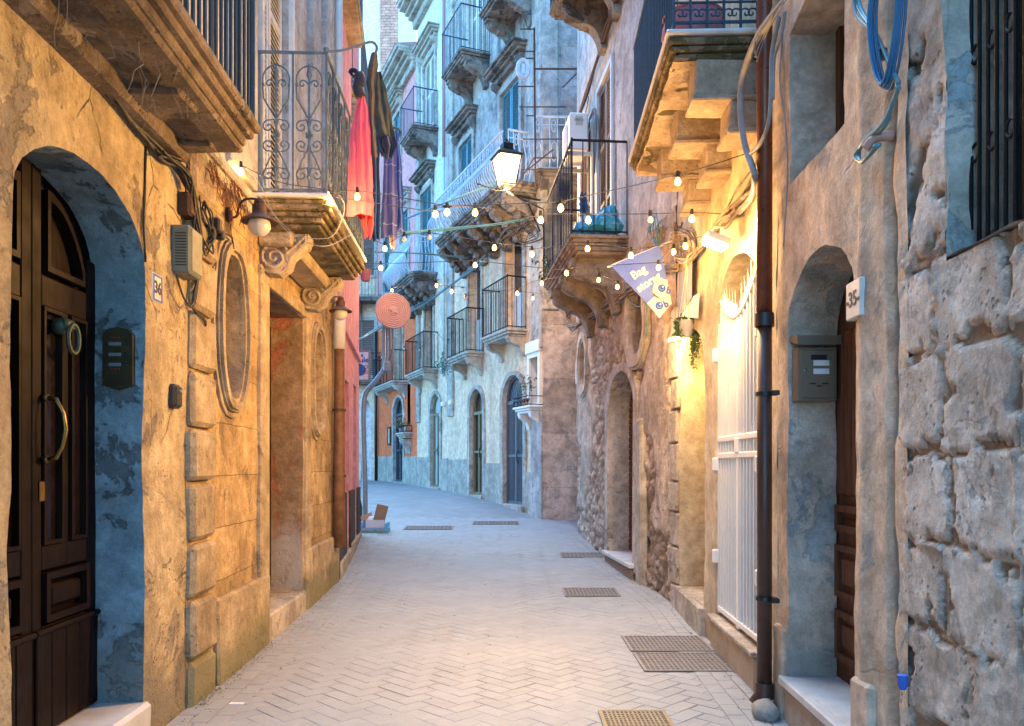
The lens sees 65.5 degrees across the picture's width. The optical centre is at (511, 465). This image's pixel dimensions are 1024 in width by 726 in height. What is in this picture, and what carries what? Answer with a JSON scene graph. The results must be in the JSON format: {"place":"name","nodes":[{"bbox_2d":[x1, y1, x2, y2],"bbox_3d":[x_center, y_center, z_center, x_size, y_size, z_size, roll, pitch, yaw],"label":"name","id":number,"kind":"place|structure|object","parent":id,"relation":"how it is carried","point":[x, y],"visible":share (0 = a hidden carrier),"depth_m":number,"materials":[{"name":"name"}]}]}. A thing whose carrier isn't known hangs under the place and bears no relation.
{"place":"outdoors","nodes":[
{"label":"outdoors","id":0,"kind":"place"},
{"bbox_2d":[374,72,395,159],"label":"camouflage trousers","id":1,"kind":"object","parent":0,"point":[383,124],"visible":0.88,"depth_m":7.08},
{"bbox_2d":[376,135,396,160],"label":"navy shorts","id":2,"kind":"object","parent":1,"relation":"hanging from","point":[386,146],"visible":1,"depth_m":7.04,"materials":[{"name":"fabric"}]},
{"bbox_2d":[359,480,577,529],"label":"ground","id":3,"kind":"structure","parent":0,"point":[401,500],"depth_m":19.07,"materials":[{"name":"stone"}]},
{"bbox_2d":[0,0,261,725],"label":"plaster house","id":4,"kind":"structure","parent":3,"relation":"on","point":[93,571],"depth_m":4.24,"materials":[{"name":"paint"}]},
{"bbox_2d":[8,155,100,725],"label":"door","id":5,"kind":"structure","parent":4,"relation":"in","point":[53,614],"depth_m":4.07,"materials":[{"name":"brown wood"}]},
{"bbox_2d":[102,327,134,389],"bbox_3d":[-2.229,-0.605,4.523,0.170,0.357,0.064,0,0,0],"label":"intercom panel","id":6,"kind":"object","parent":4,"relation":"attached to","point":[118,358],"visible":1,"depth_m":4.50,"materials":[{"name":"brown metal"}]},
{"bbox_2d":[54,0,201,135],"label":"dead roots","id":7,"kind":"object","parent":4,"relation":"attached to","point":[143,93],"visible":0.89,"depth_m":3.68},
{"bbox_2d":[151,272,162,304],"bbox_3d":[-2.103,-1.045,4.705,0.028,0.170,0.140,0,0,-2],"label":"house number","id":8,"kind":"object","parent":4,"relation":"attached to","point":[157,289],"visible":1,"depth_m":4.70,"materials":[{"name":"white ceramic"}]},
{"bbox_2d":[168,384,181,408],"bbox_3d":[-2.095,-0.430,4.955,0.086,0.150,0.121,0,0,0],"label":"keypad","id":9,"kind":"object","parent":4,"relation":"attached to","point":[174,396],"visible":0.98,"depth_m":4.91,"materials":[{"name":"black plastic"}]},
{"bbox_2d":[178,192,194,219],"bbox_3d":[-2.090,-1.674,5.141,0.093,0.140,0.162,0,0,0],"label":"electric box","id":10,"kind":"object","parent":4,"relation":"attached to","point":[186,211],"visible":0.85,"depth_m":5.07,"materials":[{"name":"metal"}]},
{"bbox_2d":[172,225,201,279],"bbox_3d":[-2.068,-1.353,5.071,0.135,0.300,0.227,0,0,0],"label":"electric box","id":11,"kind":"object","parent":4,"relation":"attached to","point":[187,251],"visible":0.99,"depth_m":4.97,"materials":[{"name":"grey plastic"}]},
{"bbox_2d":[122,0,366,708],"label":"stone house","id":12,"kind":"structure","parent":3,"relation":"on","point":[262,555],"depth_m":6.86,"materials":[{"name":"stone"}]},
{"bbox_2d":[111,101,234,325],"bbox_3d":[-2.085,-1.725,5.873,0.118,1.562,5.489,0,0,-2],"label":"cable bundle","id":13,"kind":"object","parent":12,"relation":"attached to","point":[214,224],"visible":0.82,"depth_m":5.03,"materials":[{"name":"black plastic"}]},
{"bbox_2d":[206,160,249,239],"bbox_3d":[-2.051,-1.937,5.838,0.130,0.465,0.909,0,0,0],"label":"dry creeper","id":14,"kind":"object","parent":12,"relation":"attached to","point":[238,198],"visible":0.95,"depth_m":5.81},
{"bbox_2d":[226,197,277,236],"bbox_3d":[-1.971,-1.889,6.054,0.378,0.292,0.276,0,0,0],"label":"wall lantern","id":15,"kind":"object","parent":12,"relation":"attached to","point":[259,221],"depth_m":6.01,"materials":[{"name":"metal"}]},
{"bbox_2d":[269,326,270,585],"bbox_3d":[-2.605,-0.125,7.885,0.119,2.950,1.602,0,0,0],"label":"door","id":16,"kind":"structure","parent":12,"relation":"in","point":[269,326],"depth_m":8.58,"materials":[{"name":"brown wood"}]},
{"bbox_2d":[257,0,294,192],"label":"window frame","id":17,"kind":"structure","parent":12,"relation":"in","point":[261,3],"depth_m":7.98,"materials":[{"name":"wood"}]},
{"bbox_2d":[237,161,331,192],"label":"string lights","id":18,"kind":"object","parent":12,"relation":"attached to","point":[240,171],"visible":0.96,"depth_m":6.36,"materials":[{"name":"black"}]},
{"bbox_2d":[244,167,351,246],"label":"thin wires","id":19,"kind":"object","parent":12,"relation":"attached to","point":[291,231],"visible":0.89,"depth_m":6.66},
{"bbox_2d":[332,303,345,547],"bbox_3d":[-2.228,-0.515,10.265,0.176,3.130,0.193,0,0,0],"label":"drainpipe","id":20,"kind":"object","parent":12,"relation":"attached to","point":[339,475],"visible":0.95,"depth_m":10.21,"materials":[{"name":"metal"}]},
{"bbox_2d":[335,0,342,292],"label":"drainpipe","id":21,"kind":"object","parent":12,"relation":"attached to","point":[339,37],"visible":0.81,"depth_m":10.31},
{"bbox_2d":[326,296,351,320],"bbox_3d":[-2.111,-1.889,9.574,0.378,0.292,0.276,0,0,0],"label":"wall lantern","id":22,"kind":"object","parent":12,"relation":"attached to","point":[340,311],"depth_m":9.52,"materials":[{"name":"metal"}]},
{"bbox_2d":[327,41,377,53],"bbox_3d":[-1.358,-3.568,6.790,0.435,0.170,0.039,0,0,-21],"label":"drying rod","id":23,"kind":"object","parent":12,"relation":"attached to","point":[356,46],"visible":1,"depth_m":6.79,"materials":[{"name":"grey metal"}]},
{"bbox_2d":[366,53,377,157],"bbox_3d":[-1.219,-3.129,6.917,0.104,0.935,0.068,0,0,0],"label":"olive strap garment","id":24,"kind":"object","parent":23,"relation":"hanging from","point":[371,74],"visible":0.99,"depth_m":6.91,"materials":[{"name":"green fabric"}]},
{"bbox_2d":[346,96,373,216],"bbox_3d":[-1.318,-2.680,6.886,0.241,1.078,0.096,0,0,0],"label":"coral towel","id":25,"kind":"object","parent":12,"relation":"hanging from","point":[360,168],"visible":0.98,"depth_m":6.88,"materials":[{"name":"fabric"}]},
{"bbox_2d":[348,68,365,98],"bbox_3d":[-1.334,-3.299,6.876,0.140,0.258,0.102,0,0,-26],"label":"black stocking","id":26,"kind":"object","parent":25,"relation":"attached to","point":[358,83],"visible":1,"depth_m":6.85,"materials":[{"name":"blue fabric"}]},
{"bbox_2d":[358,210,373,239],"bbox_3d":[-1.292,-2.105,6.980,0.167,0.286,0.090,0,0,14],"label":"scarlet cloth","id":27,"kind":"object","parent":25,"relation":"hanging from","point":[367,224],"visible":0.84,"depth_m":6.96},
{"bbox_2d":[393,126,401,138],"bbox_3d":[-1.424,-3.685,8.797,0.416,0.156,0.039,0,0,-3],"label":"drying rod","id":28,"kind":"object","parent":12,"relation":"attached to","point":[400,132],"visible":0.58,"depth_m":8.79,"materials":[{"name":"grey metal"}]},
{"bbox_2d":[372,127,380,242],"bbox_3d":[-1.284,-2.690,7.491,0.115,1.190,0.077,0,0,18],"label":"blue sheet","id":29,"kind":"object","parent":28,"relation":"hanging from","point":[376,186],"visible":0.56,"depth_m":7.48,"materials":[{"name":"fabric"}]},
{"bbox_2d":[380,149,397,237],"bbox_3d":[-1.331,-3.007,8.586,0.191,1.116,0.098,0,0,0],"label":"violet towel","id":30,"kind":"object","parent":28,"relation":"hanging from","point":[388,224],"visible":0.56,"depth_m":8.58,"materials":[{"name":"fabric"}]},
{"bbox_2d":[395,131,403,233],"bbox_3d":[-1.269,-3.124,8.790,0.152,1.160,0.123,0,0,8],"label":"striped blue towel","id":31,"kind":"object","parent":28,"relation":"hanging from","point":[400,219],"visible":0.51,"depth_m":8.79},
{"bbox_2d":[328,193,727,222],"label":"string lights","id":32,"kind":"object","parent":12,"relation":"attached to","point":[541,217],"visible":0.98,"depth_m":6.69,"materials":[{"name":"black"}]},
{"bbox_2d":[331,154,743,215],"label":"string lights","id":33,"kind":"object","parent":12,"relation":"attached to","point":[560,202],"visible":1,"depth_m":6.32,"materials":[{"name":"black"}]},
{"bbox_2d":[319,0,368,578],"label":"pink house","id":34,"kind":"structure","parent":3,"relation":"on","point":[353,32],"depth_m":12.79,"materials":[{"name":"paint"}]},
{"bbox_2d":[359,350,370,381],"bbox_3d":[-2.941,-1.894,15.152,0.486,0.587,0.075,0,0,0],"label":"white sign","id":35,"kind":"object","parent":34,"relation":"attached to","point":[365,369],"visible":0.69,"depth_m":15.12,"materials":[{"name":"metal"}]},
{"bbox_2d":[360,255,371,281],"bbox_3d":[-2.123,-2.888,11.509,0.199,0.449,0.174,0,0,45],"label":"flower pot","id":36,"kind":"object","parent":34,"relation":"hanging from","point":[365,275],"visible":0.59,"depth_m":11.45,"materials":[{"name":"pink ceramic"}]},
{"bbox_2d":[359,181,530,340],"bbox_3d":[-1.339,-4.015,17.503,3.499,3.555,9.074,0,0,0],"label":"cable bundle","id":37,"kind":"object","parent":34,"relation":"attached to","point":[376,329],"visible":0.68,"depth_m":16.86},
{"bbox_2d":[359,238,380,479],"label":"cream house","id":38,"kind":"structure","parent":3,"relation":"on","point":[368,300],"depth_m":31.80,"materials":[{"name":"paint"}]},
{"bbox_2d":[374,332,376,480],"bbox_3d":[-5.380,-2.400,31.512,0.111,6.000,0.111,0,0,-22],"label":"drainpipe","id":39,"kind":"object","parent":38,"relation":"attached to","point":[375,418],"visible":0.73,"depth_m":31.46,"materials":[{"name":"black plastic"}]},
{"bbox_2d":[359,0,415,72],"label":"brick tower house","id":40,"kind":"structure","parent":3,"relation":"on","point":[387,25],"depth_m":46.00,"materials":[{"name":"white brick"}]},
{"bbox_2d":[373,42,430,485],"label":"orange house","id":41,"kind":"structure","parent":3,"relation":"on","point":[396,397],"depth_m":27.92,"materials":[{"name":"paint"}]},
{"bbox_2d":[393,326,403,379],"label":"window frame","id":42,"kind":"structure","parent":41,"relation":"in","point":[403,326],"depth_m":27.88,"materials":[{"name":"stone"}]},
{"bbox_2d":[396,398,408,481],"bbox_3d":[-3.975,-0.935,28.586,0.150,3.090,1.469,0,0,-22],"label":"door","id":43,"kind":"structure","parent":41,"relation":"in","point":[399,405],"depth_m":28.92,"materials":[{"name":"grey wood"}]},
{"bbox_2d":[395,425,412,453],"bbox_3d":[-3.672,-0.885,27.193,0.400,0.970,1.080,0,0,-22],"label":"balcony","id":44,"kind":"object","parent":41,"relation":"attached to","point":[404,439],"visible":0.97,"depth_m":26.94,"materials":[{"name":"stone"}]},
{"bbox_2d":[398,204,409,279],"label":"window frame","id":45,"kind":"structure","parent":41,"relation":"in","point":[407,210],"depth_m":27.17,"materials":[{"name":"stone"}]},
{"bbox_2d":[383,0,448,490],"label":"white house","id":46,"kind":"structure","parent":3,"relation":"on","point":[420,140],"depth_m":24.64,"materials":[{"name":"paint"}]},
{"bbox_2d":[419,179,433,270],"bbox_3d":[-2.695,-7.351,25.142,0.085,2.983,1.498,0,0,-22],"label":"window frame","id":47,"kind":"structure","parent":46,"relation":"in","point":[430,184],"depth_m":25.23,"materials":[{"name":"stone"}]},
{"bbox_2d":[423,305,434,367],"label":"window frame","id":48,"kind":"structure","parent":46,"relation":"in","point":[433,307],"depth_m":24.47,"materials":[{"name":"stone"}]},
{"bbox_2d":[422,45,436,125],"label":"window frame","id":49,"kind":"structure","parent":46,"relation":"in","point":[433,50],"depth_m":24.59,"materials":[{"name":"stone"}]},
{"bbox_2d":[433,395,438,486],"bbox_3d":[-2.241,-0.765,24.336,0.150,2.890,1.037,0,0,-22],"label":"door","id":50,"kind":"structure","parent":46,"relation":"in","point":[436,404],"depth_m":24.63,"materials":[{"name":"grey wood"}]},
{"bbox_2d":[442,0,444,376],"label":"drainpipe","id":51,"kind":"object","parent":46,"relation":"attached to","point":[443,182],"visible":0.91,"depth_m":23.23,"materials":[{"name":"metal"}]},
{"bbox_2d":[427,0,577,519],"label":"cream palace","id":52,"kind":"structure","parent":3,"relation":"on","point":[506,448],"depth_m":18.50,"materials":[{"name":"paint"}]},
{"bbox_2d":[429,352,451,378],"bbox_3d":[-1.798,-2.742,21.785,0.737,0.727,0.717,0,0,36],"label":"teal shrub","id":53,"kind":"object","parent":52,"relation":"on","point":[443,367],"visible":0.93,"depth_m":21.78,"materials":[{"name":"green plant"}]},
{"bbox_2d":[457,128,474,218],"bbox_3d":[-1.246,-7.474,21.593,0.083,2.935,1.389,0,0,-22],"label":"window frame","id":54,"kind":"structure","parent":52,"relation":"in","point":[470,133],"depth_m":21.36,"materials":[{"name":"stone"}]},
{"bbox_2d":[466,259,483,351],"bbox_3d":[-0.971,-4.150,20.946,0.063,2.540,1.235,0,0,-22],"label":"window frame","id":55,"kind":"structure","parent":52,"relation":"in","point":[481,267],"depth_m":20.48,"materials":[{"name":"stone"}]},
{"bbox_2d":[467,0,484,51],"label":"window frame","id":56,"kind":"structure","parent":52,"relation":"in","point":[468,1],"depth_m":21.28,"materials":[{"name":"wood"}]},
{"bbox_2d":[473,390,481,494],"bbox_3d":[-0.834,-0.615,20.886,0.150,2.830,1.058,0,0,-22],"label":"door","id":57,"kind":"structure","parent":52,"relation":"in","point":[477,404],"depth_m":21.15,"materials":[{"name":"grey wood"}]},
{"bbox_2d":[476,267,479,349],"bbox_3d":[-0.759,-4.150,21.033,0.060,2.400,1.080,0,0,-22],"label":"window","id":58,"kind":"structure","parent":52,"relation":"in","point":[478,273],"depth_m":21.36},
{"bbox_2d":[477,139,542,231],"bbox_3d":[0.315,-5.519,15.657,0.797,1.107,2.617,0,0,28],"label":"street lantern","id":59,"kind":"object","parent":52,"relation":"attached to","point":[505,159],"visible":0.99,"depth_m":14.69,"materials":[{"name":"white glass"}]},
{"bbox_2d":[497,68,523,179],"bbox_3d":[-0.042,-7.526,18.643,0.084,3.038,1.494,0,0,-22],"label":"window frame","id":60,"kind":"structure","parent":52,"relation":"in","point":[513,77],"depth_m":18.07,"materials":[{"name":"stone"}]},
{"bbox_2d":[502,226,525,328],"bbox_3d":[0.048,-4.276,18.446,0.065,2.495,1.343,0,0,-22],"label":"window frame","id":61,"kind":"structure","parent":52,"relation":"in","point":[523,233],"depth_m":17.90,"materials":[{"name":"stone"}]},
{"bbox_2d":[506,376,522,504],"bbox_3d":[0.125,-0.600,18.536,0.150,3.060,1.296,0,0,-22],"label":"door","id":62,"kind":"structure","parent":52,"relation":"in","point":[513,459],"depth_m":18.71,"materials":[{"name":"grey wood"}]},
{"bbox_2d":[514,243,521,327],"bbox_3d":[0.261,-4.275,18.533,0.060,2.350,1.188,0,0,-22],"label":"window","id":63,"kind":"structure","parent":52,"relation":"in","point":[517,249],"depth_m":18.78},
{"bbox_2d":[496,214,542,254],"bbox_3d":[0.122,-4.797,16.511,1.119,0.797,0.286,0,0,0],"label":"cable bundle","id":64,"kind":"object","parent":52,"relation":"attached to","point":[522,225],"visible":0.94,"depth_m":16.47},
{"bbox_2d":[509,373,536,405],"bbox_3d":[0.241,-1.647,17.409,0.699,0.828,0.685,0,0,-40],"label":"potted plant","id":65,"kind":"object","parent":52,"relation":"on","point":[526,402],"visible":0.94,"depth_m":17.40,"materials":[{"name":"green plant"}]},
{"bbox_2d":[525,339,541,415],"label":"window frame","id":66,"kind":"structure","parent":52,"relation":"in","point":[532,349],"depth_m":17.09,"materials":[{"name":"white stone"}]},
{"bbox_2d":[515,27,576,190],"bbox_3d":[0.738,-7.114,15.980,1.353,3.239,0.461,0,0,0],"label":"iron sign frame","id":67,"kind":"object","parent":52,"relation":"attached to","point":[524,62],"visible":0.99,"depth_m":15.89,"materials":[{"name":"metal"}]},
{"bbox_2d":[542,0,723,602],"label":"rubble house","id":68,"kind":"structure","parent":3,"relation":"on","point":[623,394],"depth_m":11.68,"materials":[{"name":"stone"}]},
{"bbox_2d":[562,108,598,172],"bbox_3d":[1.154,-5.398,13.697,0.520,1.162,1.168,0,0,-5],"label":"air conditioner","id":69,"kind":"object","parent":68,"relation":"attached to","point":[576,126],"visible":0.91,"depth_m":13.48,"materials":[{"name":"white metal"}]},
{"bbox_2d":[579,192,588,216],"bbox_3d":[1.118,-4.028,12.300,0.175,0.417,0.100,0,0,0],"label":"blue cloth","id":70,"kind":"object","parent":68,"relation":"hanging from","point":[585,205],"visible":0.77,"depth_m":12.30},
{"bbox_2d":[579,110,593,222],"bbox_3d":[1.325,-4.625,14.248,0.040,2.930,1.185,0,0,-5],"label":"window frame","id":71,"kind":"structure","parent":68,"relation":"in","point":[590,122],"depth_m":13.72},
{"bbox_2d":[573,207,622,233],"bbox_3d":[1.160,-3.437,11.416,0.795,0.452,0.513,0,0,34],"label":"plastic bag","id":72,"kind":"object","parent":68,"relation":"on","point":[610,220],"visible":0.39,"depth_m":11.18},
{"bbox_2d":[579,0,617,112],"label":"cable bundle","id":73,"kind":"object","parent":68,"relation":"attached to","point":[608,23],"visible":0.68,"depth_m":13.10,"materials":[{"name":"rubber"}]},
{"bbox_2d":[595,53,613,212],"bbox_3d":[1.467,-4.700,12.673,0.040,3.080,1.235,0,0,-5],"label":"window frame","id":74,"kind":"structure","parent":68,"relation":"in","point":[610,64],"depth_m":12.11,"materials":[{"name":"wood"}]},
{"bbox_2d":[565,210,695,336],"bbox_3d":[1.456,-2.344,11.822,0.170,1.508,8.226,0,0,-5],"label":"cable bundle","id":75,"kind":"object","parent":68,"relation":"attached to","point":[678,231],"visible":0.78,"depth_m":9.15,"materials":[{"name":"plastic"}]},
{"bbox_2d":[629,396,632,549],"bbox_3d":[1.898,-0.076,11.553,0.042,2.753,1.657,0,0,-5],"label":"door","id":76,"kind":"structure","parent":68,"relation":"in","point":[630,409],"depth_m":12.22,"materials":[{"name":"wood"}]},
{"bbox_2d":[628,0,948,725],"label":"peach house","id":77,"kind":"structure","parent":3,"relation":"on","point":[839,577],"depth_m":4.95,"materials":[{"name":"paint"}]},
{"bbox_2d":[367,244,694,275],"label":"string lights","id":78,"kind":"object","parent":77,"relation":"attached to","point":[658,262],"visible":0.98,"depth_m":8.60,"materials":[{"name":"black"}]},
{"bbox_2d":[384,271,678,299],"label":"string lights","id":79,"kind":"object","parent":77,"relation":"attached to","point":[542,283],"visible":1,"depth_m":10.96,"materials":[{"name":"black"}]},
{"bbox_2d":[377,230,703,258],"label":"string lights","id":80,"kind":"object","parent":77,"relation":"attached to","point":[587,248],"visible":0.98,"depth_m":7.98,"materials":[{"name":"black"}]},
{"bbox_2d":[607,236,682,317],"bbox_3d":[1.460,-2.031,8.496,0.890,0.925,0.080,0,0,-3],"label":"blue banner","id":81,"kind":"object","parent":77,"relation":"attached to","point":[641,280],"visible":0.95,"depth_m":8.49,"materials":[{"name":"white fabric"}]},
{"bbox_2d":[671,266,702,379],"bbox_3d":[1.783,-1.460,7.994,0.385,1.198,0.218,0,0,0],"label":"hanging plant","id":82,"kind":"object","parent":77,"relation":"hanging from","point":[683,327],"visible":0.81,"depth_m":7.96,"materials":[{"name":"green plant"}]},
{"bbox_2d":[678,260,698,317],"bbox_3d":[1.769,-1.773,8.024,0.016,0.779,1.161,0,0,2],"label":"folded pennant","id":83,"kind":"object","parent":77,"relation":"attached to","point":[693,301],"visible":0.75,"depth_m":7.99,"materials":[{"name":"white fabric"}]},
{"bbox_2d":[661,4,725,43],"bbox_3d":[1.369,-3.205,6.013,0.480,0.330,0.480,0,0,0],"label":"balcony railing","id":84,"kind":"object","parent":77,"relation":"on","point":[695,6],"visible":0.26,"depth_m":5.81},
{"bbox_2d":[702,213,730,251],"bbox_3d":[1.608,-1.847,6.247,0.215,0.455,0.785,0,0,15],"label":"floodlight","id":85,"kind":"object","parent":77,"relation":"attached to","point":[721,242],"visible":0.84,"depth_m":5.92,"materials":[{"name":"beige plastic"}]},
{"bbox_2d":[681,0,787,271],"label":"conduit bundle","id":86,"kind":"object","parent":77,"relation":"attached to","point":[740,204],"visible":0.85,"depth_m":5.14,"materials":[{"name":"plastic"}]},
{"bbox_2d":[749,0,779,702],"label":"drainpipe","id":87,"kind":"object","parent":77,"relation":"attached to","point":[765,393],"visible":0.95,"depth_m":5.10,"materials":[{"name":"brown metal"}]},
{"bbox_2d":[789,335,841,401],"bbox_3d":[1.854,-0.596,4.875,0.265,0.410,0.150,0,0,0],"label":"letterbox","id":88,"kind":"object","parent":77,"relation":"attached to","point":[814,374],"visible":1,"depth_m":4.83,"materials":[{"name":"grey metal"}]},
{"bbox_2d":[836,22,844,132],"bbox_3d":[2.002,-2.275,4.465,0.070,1.250,1.051,0,0,2],"label":"window","id":89,"kind":"structure","parent":77,"relation":"in","point":[840,124],"depth_m":4.82,"materials":[{"name":"brown wood"}]},
{"bbox_2d":[834,270,856,684],"bbox_3d":[2.006,0.035,4.410,0.098,2.550,1.161,0,0,2],"label":"door","id":90,"kind":"structure","parent":77,"relation":"in","point":[845,510],"depth_m":4.77,"materials":[{"name":"brown wood"}]},
{"bbox_2d":[846,277,864,320],"bbox_3d":[1.664,-0.797,3.824,0.062,0.180,0.170,0,0,2],"label":"house number","id":91,"kind":"object","parent":77,"relation":"attached to","point":[855,300],"visible":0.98,"depth_m":3.79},
{"bbox_2d":[862,131,895,150],"bbox_3d":[1.626,-1.440,3.531,0.138,0.072,0.061,0,0,30],"label":"pvc elbow","id":92,"kind":"object","parent":77,"relation":"attached to","point":[871,141],"visible":0.94,"depth_m":3.51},
{"bbox_2d":[852,0,907,163],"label":"cable coil","id":93,"kind":"object","parent":77,"relation":"attached to","point":[877,56],"visible":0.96,"depth_m":3.42,"materials":[{"name":"blue plastic"}]},
{"bbox_2d":[898,0,1023,725],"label":"block stone house","id":94,"kind":"structure","parent":3,"relation":"on","point":[961,405],"depth_m":3.00,"materials":[{"name":"stone"}]},
{"bbox_2d":[897,673,908,689],"bbox_3d":[1.617,0.896,3.298,0.044,0.062,0.044,0,0,0],"label":"blue pipe end","id":95,"kind":"object","parent":94,"relation":"attached to","point":[902,681],"visible":1,"depth_m":3.28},
{"bbox_2d":[166,517,788,725],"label":"street paving","id":96,"kind":"structure","parent":0,"point":[550,673],"depth_m":6.55,"materials":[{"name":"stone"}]},
{"bbox_2d":[361,522,389,532],"bbox_3d":[-2.676,1.196,15.438,0.593,0.190,0.366,0,0,-3],"label":"fruit crate","id":97,"kind":"object","parent":96,"relation":"on","point":[386,529],"visible":0.73,"depth_m":15.27,"materials":[{"name":"blue"}]},
{"bbox_2d":[366,517,384,527],"bbox_3d":[-2.647,1.131,15.430,0.352,0.287,0.269,0,0,-5],"label":"white box","id":98,"kind":"object","parent":97,"relation":"in","point":[371,522],"visible":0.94,"depth_m":15.30,"materials":[{"name":"cardboard"}]},
{"bbox_2d":[361,504,388,521],"bbox_3d":[-2.652,0.942,15.400,0.546,0.411,0.150,0,0,0],"label":"cardboard sheet","id":99,"kind":"object","parent":98,"relation":"in","point":[381,512],"visible":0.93,"depth_m":15.36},
{"bbox_2d":[360,292,394,527],"bbox_3d":[-2.618,-1.048,15.516,0.675,4.652,0.172,0,0,0],"label":"bent pole","id":100,"kind":"object","parent":96,"relation":"on","point":[387,333],"visible":0.82,"depth_m":15.50,"materials":[{"name":"metal"}]},
{"bbox_2d":[375,293,410,328],"bbox_3d":[-2.319,-2.970,15.391,0.688,0.690,0.296,0,0,-21],"label":"disc sign","id":101,"kind":"object","parent":100,"relation":"attached to","point":[392,310],"visible":1,"depth_m":15.27,"materials":[{"name":"ceramic"}]},
{"bbox_2d":[403,526,453,529],"bbox_3d":[-1.652,1.233,15.800,0.964,0.046,0.400,0,0,0],"label":"drain grate","id":102,"kind":"object","parent":96,"relation":"on","point":[428,527],"visible":1,"depth_m":15.76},
{"bbox_2d":[182,535,755,723],"bbox_3d":[-0.344,1.448,9.586,4.149,0.279,10.992,0,0,-4],"label":"grit","id":103,"kind":"object","parent":96,"relation":"on","point":[435,639],"visible":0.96,"depth_m":7.53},
{"bbox_2d":[472,521,518,523],"bbox_3d":[-0.334,1.177,16.390,0.954,0.042,0.360,0,0,0],"label":"drain grate","id":104,"kind":"object","parent":96,"relation":"on","point":[495,522],"visible":1,"depth_m":16.43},
{"bbox_2d":[559,552,603,556],"bbox_3d":[1.203,1.450,12.915,0.839,0.031,0.470,0,0,0],"label":"drain grate","id":105,"kind":"object","parent":96,"relation":"on","point":[581,554],"visible":0.72,"depth_m":12.97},
{"bbox_2d":[562,588,620,595],"bbox_3d":[0.960,1.545,9.735,0.668,0.021,0.550,0,0,0],"label":"drain grate","id":106,"kind":"object","parent":96,"relation":"on","point":[590,592],"visible":1,"depth_m":9.69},
{"bbox_2d":[598,710,674,725],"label":"drain grate","id":107,"kind":"object","parent":96,"relation":"on","point":[635,717],"visible":1,"depth_m":4.97,"materials":[{"name":"metal"}]},
{"bbox_2d":[621,635,714,650],"bbox_3d":[1.373,1.579,7.080,0.723,0.010,0.600,0,0,0],"label":"drain grate","id":108,"kind":"object","parent":96,"relation":"on","point":[667,643],"visible":1,"depth_m":7.07,"materials":[{"name":"metal"}]},
{"bbox_2d":[633,652,733,670],"bbox_3d":[1.381,1.579,6.420,0.729,0.010,0.600,0,0,0],"label":"drain grate","id":109,"kind":"object","parent":96,"relation":"on","point":[681,661],"visible":0.93,"depth_m":6.41,"materials":[{"name":"metal"}]},
{"bbox_2d":[752,697,781,721],"bbox_3d":[1.611,1.546,5.024,0.177,0.158,0.220,0,0,-35],"label":"mossy stone","id":110,"kind":"object","parent":96,"relation":"on","point":[765,709],"visible":0.77,"depth_m":4.97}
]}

